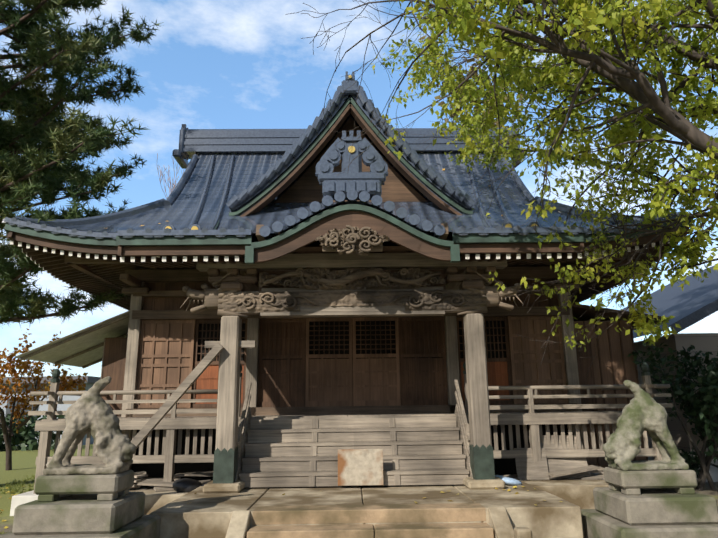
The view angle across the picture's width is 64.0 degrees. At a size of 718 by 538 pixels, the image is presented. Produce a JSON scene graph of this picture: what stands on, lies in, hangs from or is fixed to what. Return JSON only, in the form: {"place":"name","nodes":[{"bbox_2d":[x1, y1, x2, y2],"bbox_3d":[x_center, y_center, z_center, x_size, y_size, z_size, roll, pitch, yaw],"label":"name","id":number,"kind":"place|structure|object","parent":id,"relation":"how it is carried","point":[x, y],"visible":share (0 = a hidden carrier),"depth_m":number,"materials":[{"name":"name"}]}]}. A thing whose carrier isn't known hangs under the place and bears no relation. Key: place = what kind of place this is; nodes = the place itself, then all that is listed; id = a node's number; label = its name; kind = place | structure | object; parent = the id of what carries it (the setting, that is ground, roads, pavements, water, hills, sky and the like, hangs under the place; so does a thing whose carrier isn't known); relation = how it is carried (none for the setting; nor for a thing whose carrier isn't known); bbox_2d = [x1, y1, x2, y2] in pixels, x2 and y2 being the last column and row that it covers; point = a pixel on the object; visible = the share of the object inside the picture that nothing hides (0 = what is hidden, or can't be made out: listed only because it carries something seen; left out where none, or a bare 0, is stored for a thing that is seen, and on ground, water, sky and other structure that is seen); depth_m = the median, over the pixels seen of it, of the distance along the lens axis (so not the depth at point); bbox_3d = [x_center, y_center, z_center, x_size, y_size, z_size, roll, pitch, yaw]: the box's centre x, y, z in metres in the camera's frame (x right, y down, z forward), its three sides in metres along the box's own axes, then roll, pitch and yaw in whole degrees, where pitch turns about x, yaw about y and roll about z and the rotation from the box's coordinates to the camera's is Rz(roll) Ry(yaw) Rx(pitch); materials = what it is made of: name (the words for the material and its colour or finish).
{"place":"outdoors","nodes":[
{"label":"outdoors","id":0,"kind":"place"},
{"bbox_2d":[0,328,87,469],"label":"tree","id":1,"kind":"object","parent":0,"point":[21,365],"depth_m":16.06,"materials":[{"name":"orange plant"}]},
{"bbox_2d":[0,383,93,445],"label":"house","id":2,"kind":"structure","parent":0,"point":[60,407],"depth_m":26.33,"materials":[{"name":"white paint"}]},
{"bbox_2d":[5,398,37,420],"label":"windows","id":3,"kind":"structure","parent":2,"relation":"attached to","point":[8,411],"depth_m":26.14,"materials":[{"name":"grey"}]},
{"bbox_2d":[0,376,100,383],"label":"roof","id":4,"kind":"structure","parent":2,"relation":"on","point":[91,379],"depth_m":26.05,"materials":[{"name":"grey"}]},
{"bbox_2d":[0,0,163,327],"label":"pine","id":5,"kind":"object","parent":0,"point":[41,134],"depth_m":12.47,"materials":[{"name":"green plant"}]},
{"bbox_2d":[102,337,127,416],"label":"annex wall","id":6,"kind":"structure","parent":0,"point":[114,360],"depth_m":11.87,"materials":[{"name":"brown wood"}]},
{"bbox_2d":[10,235,685,269],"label":"roof soffit","id":7,"kind":"structure","parent":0,"point":[447,239],"depth_m":13.84,"materials":[{"name":"wood"}]},
{"bbox_2d":[55,206,162,232],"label":"roof slope","id":8,"kind":"structure","parent":7,"relation":"attached to","point":[136,221],"depth_m":10.83,"materials":[{"name":"tile"}]},
{"bbox_2d":[2,213,691,239],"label":"eave tiles","id":9,"kind":"object","parent":7,"relation":"attached to","point":[241,231],"visible":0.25,"depth_m":8.29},
{"bbox_2d":[138,152,562,239],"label":"roof","id":10,"kind":"structure","parent":9,"relation":"on","point":[248,170],"depth_m":12.11,"materials":[{"name":"tile"}]},
{"bbox_2d":[15,123,680,229],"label":"roof ridges","id":11,"kind":"object","parent":10,"relation":"on","point":[193,143],"visible":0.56,"depth_m":14.29,"materials":[{"name":"tile"}]},
{"bbox_2d":[226,71,475,214],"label":"gable roof tiles","id":12,"kind":"object","parent":10,"relation":"on","point":[311,134],"visible":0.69,"depth_m":11.69,"materials":[{"name":"grey tile"}]},
{"bbox_2d":[274,117,427,202],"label":"gable wall","id":13,"kind":"structure","parent":10,"relation":"attached to","point":[307,187],"depth_m":12.21,"materials":[{"name":"brown wood"}]},
{"bbox_2d":[230,94,471,211],"bbox_3d":[-0.186,-2.108,12.981,4.800,2.520,2.670,0,-13,-1],"label":"bargeboard","id":14,"kind":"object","parent":10,"relation":"on","point":[377,149],"depth_m":12.01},
{"bbox_2d":[239,104,461,216],"bbox_3d":[-0.167,-2.143,11.762,4.840,2.567,0.260,0,-13,-1],"label":"chidori barge","id":15,"kind":"object","parent":14,"relation":"attached to","point":[411,178],"visible":0.9,"depth_m":11.69},
{"bbox_2d":[229,98,472,215],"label":"trim","id":16,"kind":"structure","parent":14,"relation":"attached to","point":[305,154],"depth_m":11.65,"materials":[{"name":"green metal"}]},
{"bbox_2d":[166,224,537,229],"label":"fallen leaves","id":17,"kind":"object","parent":10,"relation":"on","point":[196,227],"visible":0.52,"depth_m":8.31,"materials":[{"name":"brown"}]},
{"bbox_2d":[6,226,688,260],"bbox_3d":[-0.165,0.452,12.982,11.832,0.858,9.523,0,-13,-1],"label":"eave board","id":18,"kind":"object","parent":7,"relation":"attached to","point":[153,251],"visible":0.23,"depth_m":8.36,"materials":[{"name":"brown wood"}]},
{"bbox_2d":[4,219,691,246],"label":"eave fascia","id":19,"kind":"structure","parent":7,"relation":"attached to","point":[247,240],"depth_m":8.31,"materials":[{"name":"brown wood"}]},
{"bbox_2d":[537,203,641,229],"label":"roof tiles","id":20,"kind":"object","parent":7,"relation":"attached to","point":[555,214],"visible":0.15,"depth_m":11.03,"materials":[{"name":"tile"}]},
{"bbox_2d":[64,250,634,416],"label":"horizontal beams","id":21,"kind":"structure","parent":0,"point":[133,278],"depth_m":11.12,"materials":[{"name":"brown wood"}]},
{"bbox_2d":[180,268,523,316],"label":"porch carvings","id":22,"kind":"object","parent":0,"point":[481,300],"visible":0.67,"depth_m":8.76,"materials":[{"name":"brown wood"}]},
{"bbox_2d":[290,240,414,253],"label":"soffit","id":23,"kind":"structure","parent":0,"point":[317,243],"depth_m":9.29,"materials":[{"name":"brown wood"}]},
{"bbox_2d":[254,211,450,262],"bbox_3d":[-0.093,-0.466,8.195,2.840,0.742,0.070,0,-13,-1],"label":"board","id":24,"kind":"object","parent":23,"relation":"attached to","point":[341,221],"visible":0.77,"depth_m":8.16,"materials":[{"name":"brown wood"}]},
{"bbox_2d":[245,204,459,263],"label":"trim","id":25,"kind":"structure","parent":24,"relation":"attached to","point":[451,245],"depth_m":8.12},
{"bbox_2d":[315,227,389,255],"bbox_3d":[-0.091,-0.396,8.127,1.060,0.429,0.220,0,-13,-1],"label":"carving","id":26,"kind":"object","parent":24,"relation":"attached to","point":[321,239],"visible":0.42,"depth_m":8.09},
{"bbox_2d":[0,444,717,534],"bbox_3d":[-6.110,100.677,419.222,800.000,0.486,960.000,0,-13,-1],"label":"ground","id":27,"kind":"structure","parent":0,"point":[23,463],"depth_m":14.01,"materials":[{"name":"green plant"}]},
{"bbox_2d":[0,473,35,534],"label":"grass","id":28,"kind":"structure","parent":27,"relation":"on","point":[12,483],"depth_m":12.14,"materials":[{"name":"green plant"}]},
{"bbox_2d":[0,410,64,451],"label":"hedge","id":29,"kind":"object","parent":27,"relation":"on","point":[25,435],"visible":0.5,"depth_m":23.17,"materials":[{"name":"green plant"}]},
{"bbox_2d":[0,470,160,537],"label":"statue pedestal","id":30,"kind":"object","parent":27,"relation":"on","point":[90,506],"visible":1,"depth_m":5.77,"materials":[{"name":"grey stone"}]},
{"bbox_2d":[43,376,135,474],"bbox_3d":[-2.841,1.679,6.222,0.880,1.020,0.412,0,-13,-1],"label":"guardian dog statue","id":31,"kind":"object","parent":30,"relation":"on","point":[90,410],"visible":1,"depth_m":6.09,"materials":[{"name":"stone"}]},
{"bbox_2d":[157,153,183,198],"bbox_3d":[-6.006,0.469,26.009,10.016,14.496,4.250,-12,-18,41],"label":"bare tree","id":32,"kind":"object","parent":27,"relation":"on","point":[170,188],"visible":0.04,"depth_m":28.70,"materials":[{"name":"brown plant"}]},
{"bbox_2d":[10,473,599,515],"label":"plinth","id":33,"kind":"structure","parent":27,"relation":"on","point":[23,498],"depth_m":8.98,"materials":[{"name":"concrete"}]},
{"bbox_2d":[20,314,128,378],"bbox_3d":[-5.590,2.714,12.515,2.193,3.150,2.750,0,-13,-1],"label":"canopy frame","id":34,"kind":"object","parent":33,"relation":"on","point":[75,337],"visible":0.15,"depth_m":11.51,"materials":[{"name":"brown wood"}]},
{"bbox_2d":[15,310,129,366],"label":"side canopy roof","id":35,"kind":"structure","parent":34,"relation":"on","point":[79,344],"depth_m":12.17,"materials":[{"name":"metal"}]},
{"bbox_2d":[33,374,661,493],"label":"railings","id":36,"kind":"object","parent":33,"relation":"on","point":[169,441],"visible":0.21,"depth_m":9.53,"materials":[{"name":"grey wood"}]},
{"bbox_2d":[40,271,657,481],"bbox_3d":[-0.127,2.252,11.579,10.460,3.489,6.152,0,-13,-1],"label":"veranda","id":37,"kind":"object","parent":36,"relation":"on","point":[246,416],"visible":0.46,"depth_m":9.53,"materials":[{"name":"grey wood"}]},
{"bbox_2d":[30,384,669,395],"bbox_3d":[-0.098,2.045,9.733,10.800,0.070,0.070,0,-13,-1],"label":"round rail","id":38,"kind":"object","parent":36,"relation":"on","point":[215,391],"visible":0.65,"depth_m":9.70,"materials":[{"name":"grey wood"}]},
{"bbox_2d":[51,361,649,381],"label":"post caps","id":39,"kind":"object","parent":36,"relation":"on","point":[56,372],"visible":0.54,"depth_m":9.79,"materials":[{"name":"brown wood"}]},
{"bbox_2d":[132,317,567,480],"bbox_3d":[-0.153,2.461,13.246,8.400,3.950,4.450,0,-13,-1],"label":"interior","id":40,"kind":"object","parent":33,"relation":"on","point":[504,466],"visible":0.04,"depth_m":11.20,"materials":[{"name":"black"}]},
{"bbox_2d":[143,279,557,309],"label":"plank wall","id":41,"kind":"structure","parent":33,"relation":"on","point":[161,303],"depth_m":11.40,"materials":[{"name":"brown wood"}]},
{"bbox_2d":[121,278,586,469],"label":"wooden pillars","id":42,"kind":"structure","parent":33,"relation":"on","point":[252,354],"depth_m":10.98,"materials":[{"name":"brown wood"}]},
{"bbox_2d":[11,238,670,309],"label":"rafters","id":43,"kind":"object","parent":42,"relation":"on","point":[53,264],"visible":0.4,"depth_m":10.95,"materials":[{"name":"brown wood"}]},
{"bbox_2d":[10,235,686,310],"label":"rafter ends","id":44,"kind":"object","parent":43,"relation":"attached to","point":[226,258],"visible":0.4,"depth_m":8.40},
{"bbox_2d":[64,251,634,407],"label":"wall panels","id":45,"kind":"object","parent":42,"relation":"on","point":[423,381],"depth_m":11.10,"materials":[{"name":"brown wood"}]},
{"bbox_2d":[197,320,506,360],"bbox_3d":[-0.128,1.385,11.187,6.000,0.745,0.073,0,-13,-1],"label":"lattice","id":46,"kind":"object","parent":45,"relation":"on","point":[360,339],"visible":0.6,"depth_m":11.19,"materials":[{"name":"brown wood"}]},
{"bbox_2d":[135,316,567,408],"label":"door frames","id":47,"kind":"structure","parent":42,"relation":"attached to","point":[352,385],"depth_m":11.04,"materials":[{"name":"brown wood"}]},
{"bbox_2d":[139,316,563,408],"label":"door panels","id":48,"kind":"object","parent":47,"relation":"in","point":[362,393],"visible":0.5,"depth_m":11.04,"materials":[{"name":"brown wood"}]},
{"bbox_2d":[195,362,509,407],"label":"red panels","id":49,"kind":"object","parent":42,"relation":"attached to","point":[497,373],"visible":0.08,"depth_m":11.04,"materials":[{"name":"brown wood"}]},
{"bbox_2d":[131,435,603,491],"bbox_3d":[-0.501,3.248,9.604,9.654,0.820,1.472,0,-13,-1],"label":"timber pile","id":50,"kind":"object","parent":33,"relation":"on","point":[544,468],"visible":0.44,"depth_m":9.39,"materials":[{"name":"grey wood"}]},
{"bbox_2d":[573,321,645,467],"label":"annex wall","id":51,"kind":"structure","parent":33,"relation":"on","point":[616,358],"depth_m":11.68,"materials":[{"name":"brown wood"}]},
{"bbox_2d":[573,321,647,465],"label":"wall battens","id":52,"kind":"object","parent":51,"relation":"attached to","point":[584,363],"visible":0.46,"depth_m":11.62,"materials":[{"name":"brown wood"}]},
{"bbox_2d":[571,303,668,329],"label":"annex roof","id":53,"kind":"structure","parent":51,"relation":"on","point":[578,311],"depth_m":11.78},
{"bbox_2d":[149,494,583,537],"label":"stone platform","id":54,"kind":"structure","parent":27,"relation":"on","point":[522,516],"depth_m":6.58,"materials":[{"name":"beige stone"}]},
{"bbox_2d":[129,479,608,514],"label":"stone platform","id":55,"kind":"structure","parent":27,"relation":"on","point":[578,492],"depth_m":8.21,"materials":[{"name":"beige stone"}]},
{"bbox_2d":[172,478,209,492],"bbox_3d":[-2.525,3.360,8.866,0.690,0.257,0.376,0,-13,-1],"label":"black bag","id":56,"kind":"object","parent":55,"relation":"on","point":[184,485],"visible":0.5,"depth_m":8.74,"materials":[{"name":"black plastic"}]},
{"bbox_2d":[28,253,672,487],"bbox_3d":[-0.093,1.583,9.177,10.800,3.438,1.345,0,-13,-1],"label":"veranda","id":57,"kind":"object","parent":55,"relation":"on","point":[443,464],"visible":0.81,"depth_m":8.91,"materials":[{"name":"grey wood"}]},
{"bbox_2d":[259,270,445,291],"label":"blocks","id":58,"kind":"structure","parent":57,"relation":"attached to","point":[442,274],"depth_m":8.99,"materials":[{"name":"brown wood"}]},
{"bbox_2d":[203,476,504,492],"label":"pillar base stones","id":59,"kind":"object","parent":55,"relation":"on","point":[470,483],"visible":0.77,"depth_m":8.02,"materials":[{"name":"beige stone"}]},
{"bbox_2d":[213,444,494,482],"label":"pillar shoes","id":60,"kind":"object","parent":55,"relation":"on","point":[226,465],"visible":1,"depth_m":8.18,"materials":[{"name":"green metal"}]},
{"bbox_2d":[207,223,495,291],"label":"porch brackets","id":61,"kind":"object","parent":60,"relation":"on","point":[227,283],"visible":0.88,"depth_m":8.84,"materials":[{"name":"brown wood"}]},
{"bbox_2d":[259,130,444,239],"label":"kara tiles","id":62,"kind":"object","parent":61,"relation":"on","point":[354,183],"visible":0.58,"depth_m":8.34,"materials":[{"name":"grey ceramic"}]},
{"bbox_2d":[348,146,354,152],"bbox_3d":[-0.109,-1.769,8.513,0.110,0.110,0.030,0,-13,-1],"label":"crest","id":63,"kind":"object","parent":62,"relation":"attached to","point":[352,148],"visible":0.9,"depth_m":8.50,"materials":[{"name":"gold metal"}]},
{"bbox_2d":[237,225,467,309],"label":"wood carvings","id":64,"kind":"object","parent":61,"relation":"on","point":[342,280],"visible":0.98,"depth_m":8.71,"materials":[{"name":"brown wood"}]},
{"bbox_2d":[215,313,491,451],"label":"front pillars","id":65,"kind":"structure","parent":60,"relation":"on","point":[229,384],"depth_m":8.46,"materials":[{"name":"brown wood"}]},
{"bbox_2d":[131,341,255,448],"bbox_3d":[-2.707,2.171,8.295,2.318,2.266,0.275,0,-13,-1],"label":"prop","id":66,"kind":"object","parent":65,"relation":"attached to","point":[164,409],"visible":0.68,"depth_m":8.28,"materials":[{"name":"grey wood"}]},
{"bbox_2d":[338,449,383,485],"bbox_3d":[0.022,2.876,8.345,0.660,0.500,0.030,0,-13,-1],"label":"sign","id":67,"kind":"object","parent":55,"relation":"on","point":[358,467],"visible":1,"depth_m":8.33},
{"bbox_2d":[495,475,521,484],"bbox_3d":[2.212,3.122,8.483,0.410,0.144,0.325,0,-13,-1],"label":"plastic bag","id":68,"kind":"object","parent":55,"relation":"on","point":[509,481],"visible":0.77,"depth_m":8.38,"materials":[{"name":"white plastic"}]},
{"bbox_2d":[247,503,493,537],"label":"stone steps","id":69,"kind":"structure","parent":27,"relation":"on","point":[373,513],"depth_m":6.54,"materials":[{"name":"beige stone"}]},
{"bbox_2d":[581,467,717,537],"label":"statue pedestal","id":70,"kind":"object","parent":27,"relation":"on","point":[652,504],"visible":0.94,"depth_m":6.14,"materials":[{"name":"grey stone"}]},
{"bbox_2d":[602,380,688,470],"bbox_3d":[3.248,1.805,6.694,0.880,1.012,0.411,0,-13,-1],"label":"guardian statue","id":71,"kind":"object","parent":70,"relation":"on","point":[642,410],"visible":1,"depth_m":6.56,"materials":[{"name":"stone"}]},
{"bbox_2d":[627,334,717,490],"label":"shrub","id":72,"kind":"object","parent":27,"relation":"on","point":[687,397],"depth_m":11.14,"materials":[{"name":"green plant"}]},
{"bbox_2d":[648,452,717,481],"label":"foundation","id":73,"kind":"object","parent":27,"relation":"on","point":[713,471],"visible":0.17,"depth_m":11.82,"materials":[{"name":"grey stone"}]},
{"bbox_2d":[0,0,717,376],"label":"sky","id":74,"kind":"structure","parent":0,"point":[212,64],"materials":[{"name":"blue"}]},
{"bbox_2d":[229,243,521,251],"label":"porch soffit","id":75,"kind":"structure","parent":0,"point":[393,248],"depth_m":8.66,"materials":[{"name":"brown wood"}]},
{"bbox_2d":[285,0,717,381],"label":"tree","id":76,"kind":"object","parent":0,"point":[465,28],"depth_m":7.42,"materials":[{"name":"plant"}]},
{"bbox_2d":[418,16,523,127],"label":"leaves","id":77,"kind":"object","parent":76,"relation":"attached to","point":[441,103],"depth_m":21.31,"materials":[{"name":"green plant"}]},
{"bbox_2d":[634,333,717,452],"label":"wall","id":78,"kind":"structure","parent":0,"point":[703,342],"depth_m":12.48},
{"bbox_2d":[623,266,717,337],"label":"neighbour roof","id":79,"kind":"structure","parent":78,"relation":"on","point":[695,301],"depth_m":14.69,"materials":[{"name":"tile"}]}
]}

